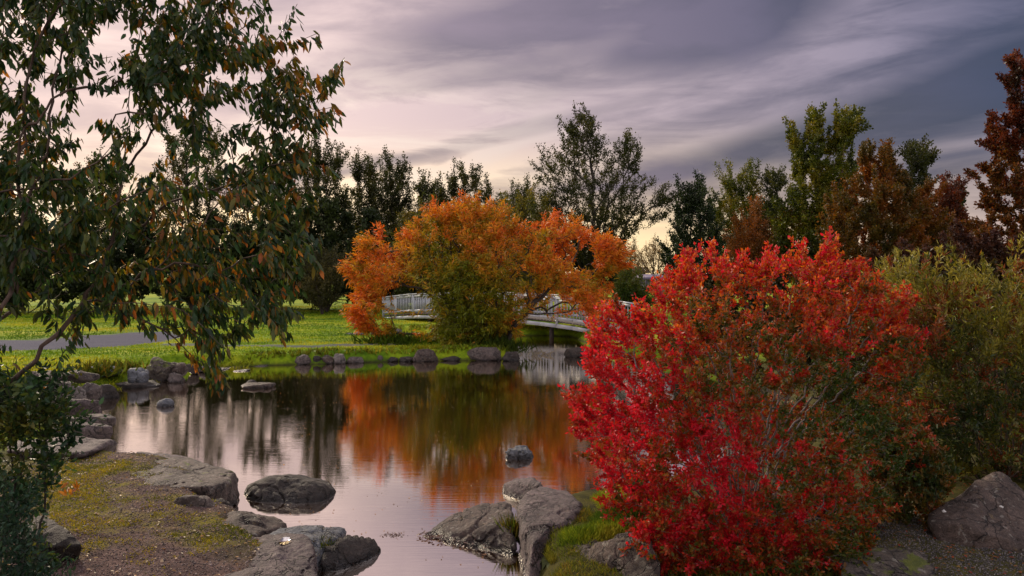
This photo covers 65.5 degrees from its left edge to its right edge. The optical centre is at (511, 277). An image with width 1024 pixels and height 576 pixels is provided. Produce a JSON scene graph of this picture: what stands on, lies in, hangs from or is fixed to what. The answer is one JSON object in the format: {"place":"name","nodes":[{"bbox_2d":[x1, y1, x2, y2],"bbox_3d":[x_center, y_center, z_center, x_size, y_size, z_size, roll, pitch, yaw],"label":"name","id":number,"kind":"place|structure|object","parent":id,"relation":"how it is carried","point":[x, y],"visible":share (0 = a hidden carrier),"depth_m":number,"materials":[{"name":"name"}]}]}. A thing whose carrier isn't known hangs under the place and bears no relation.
{"place":"outdoors","nodes":[
{"label":"outdoors","id":0,"kind":"place"},
{"bbox_2d":[2,452,258,575],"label":"gravel","id":1,"kind":"structure","parent":0,"point":[145,528],"depth_m":6.17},
{"bbox_2d":[0,305,611,389],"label":"lawn grass","id":2,"kind":"structure","parent":0,"point":[280,352],"depth_m":23.21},
{"bbox_2d":[57,336,805,575],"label":"water","id":3,"kind":"structure","parent":0,"point":[240,432],"depth_m":11.01,"materials":[{"name":"liquid"}]},
{"bbox_2d":[54,422,112,438],"bbox_3d":[-5.556,2.018,10.290,0.903,0.283,0.159,0,0,11],"label":"rock","id":4,"kind":"object","parent":3,"relation":"on","point":[96,431],"visible":0.36,"depth_m":10.19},
{"bbox_2d":[70,414,115,426],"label":"rock","id":5,"kind":"object","parent":3,"relation":"in","point":[109,420],"visible":0.18,"depth_m":10.99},
{"bbox_2d":[127,368,148,382],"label":"rock","id":6,"kind":"object","parent":3,"relation":"on","point":[140,375],"visible":0.79,"depth_m":16.06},
{"bbox_2d":[136,451,185,457],"bbox_3d":[-3.858,2.060,8.693,0.679,0.271,0.763,0,0,-29],"label":"rock slab","id":7,"kind":"object","parent":3,"relation":"on","point":[166,455],"visible":0.16,"depth_m":8.66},
{"bbox_2d":[156,398,174,406],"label":"rock","id":8,"kind":"object","parent":3,"relation":"in","point":[166,402],"visible":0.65,"depth_m":13.55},
{"bbox_2d":[167,372,185,382],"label":"rock","id":9,"kind":"object","parent":3,"relation":"on","point":[173,377],"visible":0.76,"depth_m":16.64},
{"bbox_2d":[186,364,199,374],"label":"rock","id":10,"kind":"object","parent":3,"relation":"on","point":[190,369],"visible":0.6,"depth_m":18.01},
{"bbox_2d":[214,498,232,506],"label":"rock","id":11,"kind":"object","parent":3,"relation":"on","point":[223,501],"visible":0.12,"depth_m":6.96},
{"bbox_2d":[233,369,250,371],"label":"flat stone","id":12,"kind":"object","parent":3,"relation":"in","point":[241,370],"visible":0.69,"depth_m":18.64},
{"bbox_2d":[241,382,275,388],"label":"rock","id":13,"kind":"object","parent":3,"relation":"in","point":[252,385],"visible":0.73,"depth_m":15.80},
{"bbox_2d":[244,474,335,502],"bbox_3d":[-2.267,2.233,8.126,0.893,0.450,1.329,0,0,-25],"label":"rock","id":14,"kind":"object","parent":3,"relation":"in","point":[290,488],"visible":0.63,"depth_m":7.90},
{"bbox_2d":[380,532,407,537],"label":"leaf litter","id":15,"kind":"object","parent":3,"relation":"on","point":[398,534],"visible":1,"depth_m":6.80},
{"bbox_2d":[283,375,565,559],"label":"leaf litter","id":16,"kind":"object","parent":3,"relation":"on","point":[392,451],"visible":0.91,"depth_m":10.09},
{"bbox_2d":[416,530,489,547],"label":"leaf litter","id":17,"kind":"object","parent":3,"relation":"on","point":[435,536],"visible":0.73,"depth_m":6.68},
{"bbox_2d":[423,502,516,554],"bbox_3d":[-0.369,2.262,6.685,0.821,0.541,1.303,0,0,0],"label":"rock","id":18,"kind":"object","parent":3,"relation":"in","point":[478,524],"visible":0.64,"depth_m":6.66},
{"bbox_2d":[493,510,518,539],"bbox_3d":[0.004,2.033,6.543,0.280,0.238,0.306,0,0,-34],"label":"grass tuft","id":19,"kind":"object","parent":18,"relation":"on","point":[514,525],"visible":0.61,"depth_m":6.52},
{"bbox_2d":[502,351,519,360],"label":"rock","id":20,"kind":"object","parent":3,"relation":"in","point":[511,356],"visible":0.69,"depth_m":20.94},
{"bbox_2d":[505,445,533,459],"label":"rock","id":21,"kind":"object","parent":3,"relation":"in","point":[523,452],"visible":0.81,"depth_m":9.65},
{"bbox_2d":[502,477,542,499],"bbox_3d":[0.084,2.210,7.946,0.618,0.411,0.287,0,0,42],"label":"rock","id":22,"kind":"object","parent":3,"relation":"in","point":[518,488],"visible":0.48,"depth_m":7.95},
{"bbox_2d":[519,348,555,355],"bbox_3d":[0.706,2.106,22.660,0.839,0.213,1.014,0,0,-28],"label":"grass tuft","id":23,"kind":"object","parent":3,"relation":"on","point":[535,352],"visible":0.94,"depth_m":22.52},
{"bbox_2d":[564,347,583,357],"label":"rock","id":24,"kind":"object","parent":3,"relation":"in","point":[575,352],"visible":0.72,"depth_m":21.88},
{"bbox_2d":[0,275,1023,575],"bbox_3d":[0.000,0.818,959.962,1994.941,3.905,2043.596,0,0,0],"label":"ground","id":25,"kind":"structure","parent":0,"point":[130,337],"depth_m":7.20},
{"bbox_2d":[0,138,51,309],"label":"birch tree","id":26,"kind":"object","parent":25,"relation":"on","point":[13,182],"visible":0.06,"depth_m":43.65,"materials":[{"name":"green plant"}]},
{"bbox_2d":[0,468,77,575],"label":"dense shrub","id":27,"kind":"object","parent":25,"relation":"on","point":[11,522],"visible":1,"depth_m":3.57,"materials":[{"name":"green plant"}]},
{"bbox_2d":[26,370,68,385],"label":"rock","id":28,"kind":"object","parent":25,"relation":"on","point":[39,374],"visible":0.16,"depth_m":14.72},
{"bbox_2d":[14,516,81,562],"bbox_3d":[-3.225,1.834,5.440,0.695,0.291,0.288,0,0,30],"label":"rock","id":29,"kind":"object","parent":25,"relation":"on","point":[60,538],"visible":0.46,"depth_m":5.35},
{"bbox_2d":[0,350,109,575],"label":"leafy shrub","id":30,"kind":"object","parent":25,"relation":"on","point":[17,414],"visible":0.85,"depth_m":4.33,"materials":[{"name":"green plant"}]},
{"bbox_2d":[0,209,116,309],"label":"conifer tree","id":31,"kind":"object","parent":25,"relation":"on","point":[28,283],"visible":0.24,"depth_m":41.47,"materials":[{"name":"green plant"}]},
{"bbox_2d":[7,436,116,458],"bbox_3d":[-5.098,2.036,9.031,1.089,0.467,1.729,0,0,-27],"label":"rock step","id":32,"kind":"object","parent":25,"relation":"on","point":[89,446],"visible":0.23,"depth_m":8.73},
{"bbox_2d":[59,487,76,495],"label":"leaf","id":33,"kind":"object","parent":25,"relation":"on","point":[69,490],"visible":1,"depth_m":6.96,"materials":[{"name":"orange plant"}]},
{"bbox_2d":[54,386,86,398],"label":"rock","id":34,"kind":"object","parent":25,"relation":"on","point":[80,395],"visible":0.3,"depth_m":12.97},
{"bbox_2d":[58,399,101,416],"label":"rock","id":35,"kind":"object","parent":25,"relation":"on","point":[87,404],"visible":0.45,"depth_m":11.88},
{"bbox_2d":[67,370,99,383],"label":"rock","id":36,"kind":"object","parent":25,"relation":"on","point":[86,377],"visible":0.66,"depth_m":15.07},
{"bbox_2d":[43,145,135,307],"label":"birch tree","id":37,"kind":"object","parent":25,"relation":"on","point":[112,190],"visible":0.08,"depth_m":47.32,"materials":[{"name":"green plant"}]},
{"bbox_2d":[82,382,102,399],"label":"rock","id":38,"kind":"object","parent":25,"relation":"on","point":[93,391],"visible":0.65,"depth_m":13.94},
{"bbox_2d":[68,357,143,377],"bbox_3d":[-8.421,1.796,16.308,1.664,0.378,1.696,0,0,-35],"label":"grass tuft","id":39,"kind":"object","parent":25,"relation":"on","point":[104,366],"visible":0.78,"depth_m":16.09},
{"bbox_2d":[91,366,122,377],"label":"rock","id":40,"kind":"object","parent":25,"relation":"on","point":[103,376],"visible":0.27,"depth_m":16.32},
{"bbox_2d":[98,384,118,398],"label":"rock","id":41,"kind":"object","parent":25,"relation":"on","point":[109,391],"visible":0.6,"depth_m":14.49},
{"bbox_2d":[84,358,149,374],"bbox_3d":[-8.315,1.859,16.916,1.773,0.331,1.564,0,0,0],"label":"grass tuft","id":42,"kind":"object","parent":25,"relation":"on","point":[139,362],"visible":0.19,"depth_m":16.99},
{"bbox_2d":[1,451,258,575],"bbox_3d":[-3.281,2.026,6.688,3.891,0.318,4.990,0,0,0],"label":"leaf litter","id":43,"kind":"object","parent":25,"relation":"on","point":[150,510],"visible":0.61,"depth_m":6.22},
{"bbox_2d":[2,451,261,575],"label":"moss","id":44,"kind":"object","parent":25,"relation":"on","point":[105,469],"visible":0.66,"depth_m":6.61,"materials":[{"name":"green plant"}]},
{"bbox_2d":[115,380,160,387],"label":"rock","id":45,"kind":"object","parent":25,"relation":"on","point":[151,383],"visible":0.73,"depth_m":15.91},
{"bbox_2d":[146,357,174,381],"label":"rock","id":46,"kind":"object","parent":25,"relation":"on","point":[159,368],"visible":0.73,"depth_m":16.78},
{"bbox_2d":[0,0,350,426],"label":"willow","id":47,"kind":"object","parent":25,"relation":"on","point":[174,81],"visible":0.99,"depth_m":4.42,"materials":[{"name":"green plant"}]},
{"bbox_2d":[169,362,188,375],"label":"rock","id":48,"kind":"object","parent":25,"relation":"on","point":[181,368],"visible":0.62,"depth_m":16.93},
{"bbox_2d":[132,456,239,505],"bbox_3d":[-3.354,2.167,8.175,2.066,0.550,1.078,0,0,74],"label":"rock slab","id":49,"kind":"object","parent":25,"relation":"on","point":[199,478],"visible":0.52,"depth_m":7.65,"materials":[{"name":"grey-brown rock"}]},
{"bbox_2d":[110,207,274,309],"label":"conifer tree","id":50,"kind":"object","parent":25,"relation":"on","point":[130,247],"visible":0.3,"depth_m":45.40,"materials":[{"name":"green plant"}]},
{"bbox_2d":[173,495,215,506],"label":"rock","id":51,"kind":"object","parent":25,"relation":"on","point":[196,500],"visible":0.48,"depth_m":6.69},
{"bbox_2d":[150,109,240,303],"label":"poplar tree","id":52,"kind":"object","parent":25,"relation":"on","point":[174,164],"visible":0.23,"depth_m":49.45,"materials":[{"name":"green plant"}]},
{"bbox_2d":[220,511,286,536],"bbox_3d":[-2.226,2.140,6.478,0.778,0.460,0.580,0,0,26],"label":"rock","id":53,"kind":"object","parent":25,"relation":"on","point":[255,525],"visible":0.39,"depth_m":6.35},
{"bbox_2d":[217,138,298,305],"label":"poplar tree","id":54,"kind":"object","parent":25,"relation":"on","point":[252,221],"visible":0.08,"depth_m":49.76,"materials":[{"name":"green plant"}]},
{"bbox_2d":[224,566,304,575],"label":"rock","id":55,"kind":"object","parent":25,"relation":"on","point":[272,571],"visible":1,"depth_m":5.06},
{"bbox_2d":[246,532,317,575],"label":"rock","id":56,"kind":"object","parent":25,"relation":"on","point":[298,554],"visible":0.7,"depth_m":5.56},
{"bbox_2d":[279,537,291,545],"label":"puddle","id":57,"kind":"object","parent":56,"relation":"on","point":[284,541],"visible":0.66,"depth_m":5.79,"materials":[{"name":"liquid"}]},
{"bbox_2d":[295,354,310,364],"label":"rock","id":58,"kind":"object","parent":25,"relation":"on","point":[303,359],"visible":0.83,"depth_m":20.07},
{"bbox_2d":[270,525,346,571],"bbox_3d":[-1.642,2.192,6.266,0.560,0.427,0.992,0,0,0],"label":"rock","id":59,"kind":"object","parent":25,"relation":"on","point":[314,533],"visible":0.36,"depth_m":6.34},
{"bbox_2d":[318,535,334,550],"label":"grass tuft","id":60,"kind":"object","parent":59,"relation":"on","point":[328,544],"visible":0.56,"depth_m":6.21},
{"bbox_2d":[313,356,321,361],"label":"rock","id":61,"kind":"object","parent":25,"relation":"on","point":[316,358],"visible":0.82,"depth_m":20.23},
{"bbox_2d":[292,231,349,313],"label":"garden shrub","id":62,"kind":"object","parent":25,"relation":"on","point":[321,300],"visible":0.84,"depth_m":40.71,"materials":[{"name":"green plant"}]},
{"bbox_2d":[279,131,365,309],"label":"poplar tree","id":63,"kind":"object","parent":25,"relation":"on","point":[335,164],"visible":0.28,"depth_m":46.57,"materials":[{"name":"green plant"}]},
{"bbox_2d":[262,195,387,311],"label":"conifer tree","id":64,"kind":"object","parent":25,"relation":"on","point":[331,211],"visible":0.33,"depth_m":43.45,"materials":[{"name":"green plant"}]},
{"bbox_2d":[321,355,333,363],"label":"rock","id":65,"kind":"object","parent":25,"relation":"on","point":[327,359],"visible":0.84,"depth_m":20.23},
{"bbox_2d":[333,353,345,363],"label":"rock","id":66,"kind":"object","parent":25,"relation":"on","point":[338,358],"visible":0.82,"depth_m":20.24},
{"bbox_2d":[321,535,380,571],"bbox_3d":[-1.233,2.245,6.064,0.422,0.445,0.681,0,0,0],"label":"rock","id":67,"kind":"object","parent":25,"relation":"on","point":[346,551],"visible":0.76,"depth_m":6.15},
{"bbox_2d":[346,356,363,362],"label":"rock","id":68,"kind":"object","parent":25,"relation":"on","point":[353,359],"visible":0.8,"depth_m":20.41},
{"bbox_2d":[334,145,392,292],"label":"poplar tree","id":69,"kind":"object","parent":25,"relation":"on","point":[368,171],"visible":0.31,"depth_m":49.60,"materials":[{"name":"green plant"}]},
{"bbox_2d":[350,150,417,239],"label":"poplar tree","id":70,"kind":"object","parent":25,"relation":"on","point":[379,179],"visible":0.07,"depth_m":54.64,"materials":[{"name":"green plant"}]},
{"bbox_2d":[388,357,397,361],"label":"rock","id":71,"kind":"object","parent":25,"relation":"on","point":[392,359],"visible":0.83,"depth_m":20.75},
{"bbox_2d":[365,144,423,307],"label":"poplar tree","id":72,"kind":"object","parent":25,"relation":"on","point":[404,201],"visible":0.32,"depth_m":48.66,"materials":[{"name":"green plant"}]},
{"bbox_2d":[350,328,453,346],"bbox_3d":[-3.207,1.724,22.987,3.062,0.446,2.570,0,0,40],"label":"grass tuft","id":73,"kind":"object","parent":25,"relation":"on","point":[400,339],"visible":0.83,"depth_m":22.63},
{"bbox_2d":[399,356,412,361],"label":"rock","id":74,"kind":"object","parent":25,"relation":"on","point":[405,359],"visible":0.81,"depth_m":20.75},
{"bbox_2d":[382,190,462,305],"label":"willow tree","id":75,"kind":"object","parent":25,"relation":"on","point":[405,216],"visible":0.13,"depth_m":41.72,"materials":[{"name":"orange plant"}]},
{"bbox_2d":[398,167,446,304],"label":"poplar tree","id":76,"kind":"object","parent":25,"relation":"on","point":[427,187],"visible":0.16,"depth_m":51.56,"materials":[{"name":"green plant"}]},
{"bbox_2d":[412,349,437,361],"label":"rock","id":77,"kind":"object","parent":25,"relation":"on","point":[424,355],"visible":0.76,"depth_m":20.75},
{"bbox_2d":[440,356,460,360],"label":"rock","id":78,"kind":"object","parent":25,"relation":"on","point":[453,358],"visible":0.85,"depth_m":20.94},
{"bbox_2d":[412,156,513,297],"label":"poplar tree","id":79,"kind":"object","parent":25,"relation":"on","point":[453,186],"visible":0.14,"depth_m":49.69,"materials":[{"name":"green plant"}]},
{"bbox_2d":[467,347,500,360],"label":"rock","id":80,"kind":"object","parent":25,"relation":"on","point":[485,353],"visible":0.78,"depth_m":20.95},
{"bbox_2d":[334,188,636,345],"bbox_3d":[-0.703,-0.083,23.503,8.918,5.104,3.925,0,0,0],"label":"orange willow","id":81,"kind":"object","parent":25,"relation":"on","point":[488,316],"visible":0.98,"depth_m":22.88,"materials":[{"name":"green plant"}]},
{"bbox_2d":[459,334,537,352],"bbox_3d":[-0.432,1.817,22.293,2.354,0.579,2.270,0,0,0],"label":"grass tuft","id":82,"kind":"object","parent":25,"relation":"on","point":[512,345],"visible":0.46,"depth_m":22.09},
{"bbox_2d":[381,228,626,297],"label":"conifer tree","id":83,"kind":"object","parent":25,"relation":"on","point":[611,279],"visible":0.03,"depth_m":43.61,"materials":[{"name":"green plant"}]},
{"bbox_2d":[382,292,635,336],"bbox_3d":[-1.060,1.575,32.635,2.269,1.931,14.178,0,0,-42],"label":"footbridge","id":84,"kind":"object","parent":25,"relation":"on","point":[417,304],"visible":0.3,"depth_m":30.50,"materials":[{"name":"white paint"},{"name":"grey wood"}]},
{"bbox_2d":[508,172,542,302],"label":"poplar tree","id":85,"kind":"object","parent":25,"relation":"on","point":[524,189],"visible":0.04,"depth_m":51.83,"materials":[{"name":"green plant"}]},
{"bbox_2d":[488,181,577,301],"bbox_3d":[0.785,-1.523,39.913,5.177,6.853,4.066,0,0,0],"label":"willow tree","id":86,"kind":"object","parent":25,"relation":"on","point":[522,207],"visible":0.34,"depth_m":39.57,"materials":[{"name":"green plant"}]},
{"bbox_2d":[516,486,582,575],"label":"rock","id":87,"kind":"object","parent":25,"relation":"on","point":[541,511],"visible":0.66,"depth_m":6.21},
{"bbox_2d":[540,535,592,569],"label":"bank soil","id":88,"kind":"structure","parent":25,"relation":"on","point":[544,562],"depth_m":5.66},
{"bbox_2d":[574,539,598,556],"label":"rock","id":89,"kind":"object","parent":25,"relation":"on","point":[583,548],"visible":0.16,"depth_m":5.57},
{"bbox_2d":[541,484,653,564],"bbox_3d":[0.880,1.887,6.388,1.028,0.312,2.116,0,0,16],"label":"grass cushion","id":90,"kind":"object","parent":25,"relation":"on","point":[596,526],"depth_m":5.85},
{"bbox_2d":[528,100,678,281],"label":"poplar tree","id":91,"kind":"object","parent":25,"relation":"on","point":[594,218],"visible":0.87,"depth_m":41.47,"materials":[{"name":"green plant"}]},
{"bbox_2d":[587,532,659,575],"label":"rock","id":92,"kind":"object","parent":25,"relation":"on","point":[609,552],"visible":0.8,"depth_m":5.16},
{"bbox_2d":[617,237,650,278],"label":"birch tree","id":93,"kind":"object","parent":25,"relation":"on","point":[634,255],"visible":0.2,"depth_m":74.87,"materials":[{"name":"green plant"}]},
{"bbox_2d":[605,259,664,317],"bbox_3d":[5.516,0.641,36.061,2.884,2.989,2.290,0,0,-21],"label":"garden shrub","id":94,"kind":"object","parent":25,"relation":"on","point":[626,289],"visible":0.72,"depth_m":35.66,"materials":[{"name":"green plant"}]},
{"bbox_2d":[626,232,674,295],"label":"birch tree","id":95,"kind":"object","parent":25,"relation":"on","point":[651,255],"visible":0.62,"depth_m":69.76,"materials":[{"name":"green plant"}]},
{"bbox_2d":[636,274,664,292],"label":"building","id":96,"kind":"structure","parent":25,"relation":"on","point":[648,277],"depth_m":62.00,"materials":[{"name":"white paint"}]},
{"bbox_2d":[655,168,734,286],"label":"poplar tree","id":97,"kind":"object","parent":25,"relation":"on","point":[693,201],"visible":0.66,"depth_m":45.44,"materials":[{"name":"green plant"}]},
{"bbox_2d":[703,156,772,307],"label":"poplar tree","id":98,"kind":"object","parent":25,"relation":"on","point":[734,194],"visible":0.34,"depth_m":49.50,"materials":[{"name":"green plant"}]},
{"bbox_2d":[557,226,934,575],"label":"red bush","id":99,"kind":"object","parent":25,"relation":"on","point":[827,274],"visible":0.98,"depth_m":5.34,"materials":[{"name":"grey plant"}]},
{"bbox_2d":[721,193,781,294],"bbox_3d":[11.823,-1.117,37.851,3.919,6.034,3.441,0,0,0],"label":"rowan tree","id":100,"kind":"object","parent":25,"relation":"on","point":[755,234],"visible":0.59,"depth_m":37.46,"materials":[{"name":"brown plant"}]},
{"bbox_2d":[755,163,789,298],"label":"poplar tree","id":101,"kind":"object","parent":25,"relation":"on","point":[775,182],"visible":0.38,"depth_m":47.77,"materials":[{"name":"green plant"}]},
{"bbox_2d":[765,98,873,283],"bbox_3d":[13.818,-3.182,36.078,5.049,10.193,3.672,0,0,-20],"label":"maple tree","id":102,"kind":"object","parent":25,"relation":"on","point":[824,173],"visible":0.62,"depth_m":35.34,"materials":[{"name":"green plant"}]},
{"bbox_2d":[659,483,1023,575],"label":"leaf litter","id":103,"kind":"object","parent":25,"relation":"on","point":[1020,571],"visible":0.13,"depth_m":5.50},
{"bbox_2d":[686,258,1023,394],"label":"thicket shrub","id":104,"kind":"object","parent":25,"relation":"on","point":[709,283],"visible":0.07,"depth_m":12.34,"materials":[{"name":"green plant"}]},
{"bbox_2d":[814,137,957,274],"bbox_3d":[12.775,-1.530,27.009,5.390,6.861,4.334,0,0,0],"label":"hawthorn tree","id":105,"kind":"object","parent":25,"relation":"on","point":[876,208],"visible":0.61,"depth_m":26.30,"materials":[{"name":"brown plant"}]},
{"bbox_2d":[837,547,935,575],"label":"rock","id":106,"kind":"object","parent":25,"relation":"on","point":[892,561],"visible":0.94,"depth_m":5.05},
{"bbox_2d":[864,419,964,526],"bbox_3d":[3.076,1.511,6.101,0.822,0.901,0.580,0,0,0],"label":"shrub","id":107,"kind":"object","parent":25,"relation":"on","point":[930,485],"visible":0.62,"depth_m":5.97,"materials":[{"name":"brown plant"}]},
{"bbox_2d":[889,133,942,236],"bbox_3d":[16.941,-2.106,33.157,3.597,8.013,2.277,0,0,-41],"label":"birch tree","id":108,"kind":"object","parent":25,"relation":"on","point":[922,157],"visible":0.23,"depth_m":32.73,"materials":[{"name":"green plant"}]},
{"bbox_2d":[860,231,1023,482],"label":"olive shrub","id":109,"kind":"object","parent":25,"relation":"on","point":[982,427],"visible":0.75,"depth_m":7.19,"materials":[{"name":"green plant"}]},
{"bbox_2d":[862,218,1023,302],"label":"thicket shrub","id":110,"kind":"object","parent":25,"relation":"on","point":[992,248],"visible":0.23,"depth_m":15.82,"materials":[{"name":"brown plant"}]},
{"bbox_2d":[924,170,980,261],"bbox_3d":[16.082,-1.055,29.069,3.680,5.909,2.382,0,0,-36],"label":"rowan tree","id":111,"kind":"object","parent":25,"relation":"on","point":[953,196],"visible":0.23,"depth_m":28.64,"materials":[{"name":"brown plant"}]},
{"bbox_2d":[927,471,1023,552],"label":"boulder","id":112,"kind":"object","parent":25,"relation":"on","point":[987,511],"visible":0.88,"depth_m":5.75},
{"bbox_2d":[958,48,1023,268],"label":"rowan tree","id":113,"kind":"object","parent":25,"relation":"on","point":[1001,142],"visible":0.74,"depth_m":18.55,"materials":[{"name":"brown plant"}]},
{"bbox_2d":[0,0,1023,274],"label":"sky","id":114,"kind":"structure","parent":0,"point":[701,83],"materials":[{"name":"grey"}]},
{"bbox_2d":[541,504,840,575],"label":"mossy grass","id":115,"kind":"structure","parent":0,"point":[563,566],"depth_m":5.26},
{"bbox_2d":[791,510,1023,575],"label":"gravel","id":116,"kind":"structure","parent":0,"point":[947,568],"depth_m":5.50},
{"bbox_2d":[949,187,969,240],"bbox_3d":[22.523,-1.423,39.836,1.847,6.645,1.594,0,0,-13],"label":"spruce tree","id":117,"kind":"object","parent":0,"point":[963,202],"depth_m":39.73,"materials":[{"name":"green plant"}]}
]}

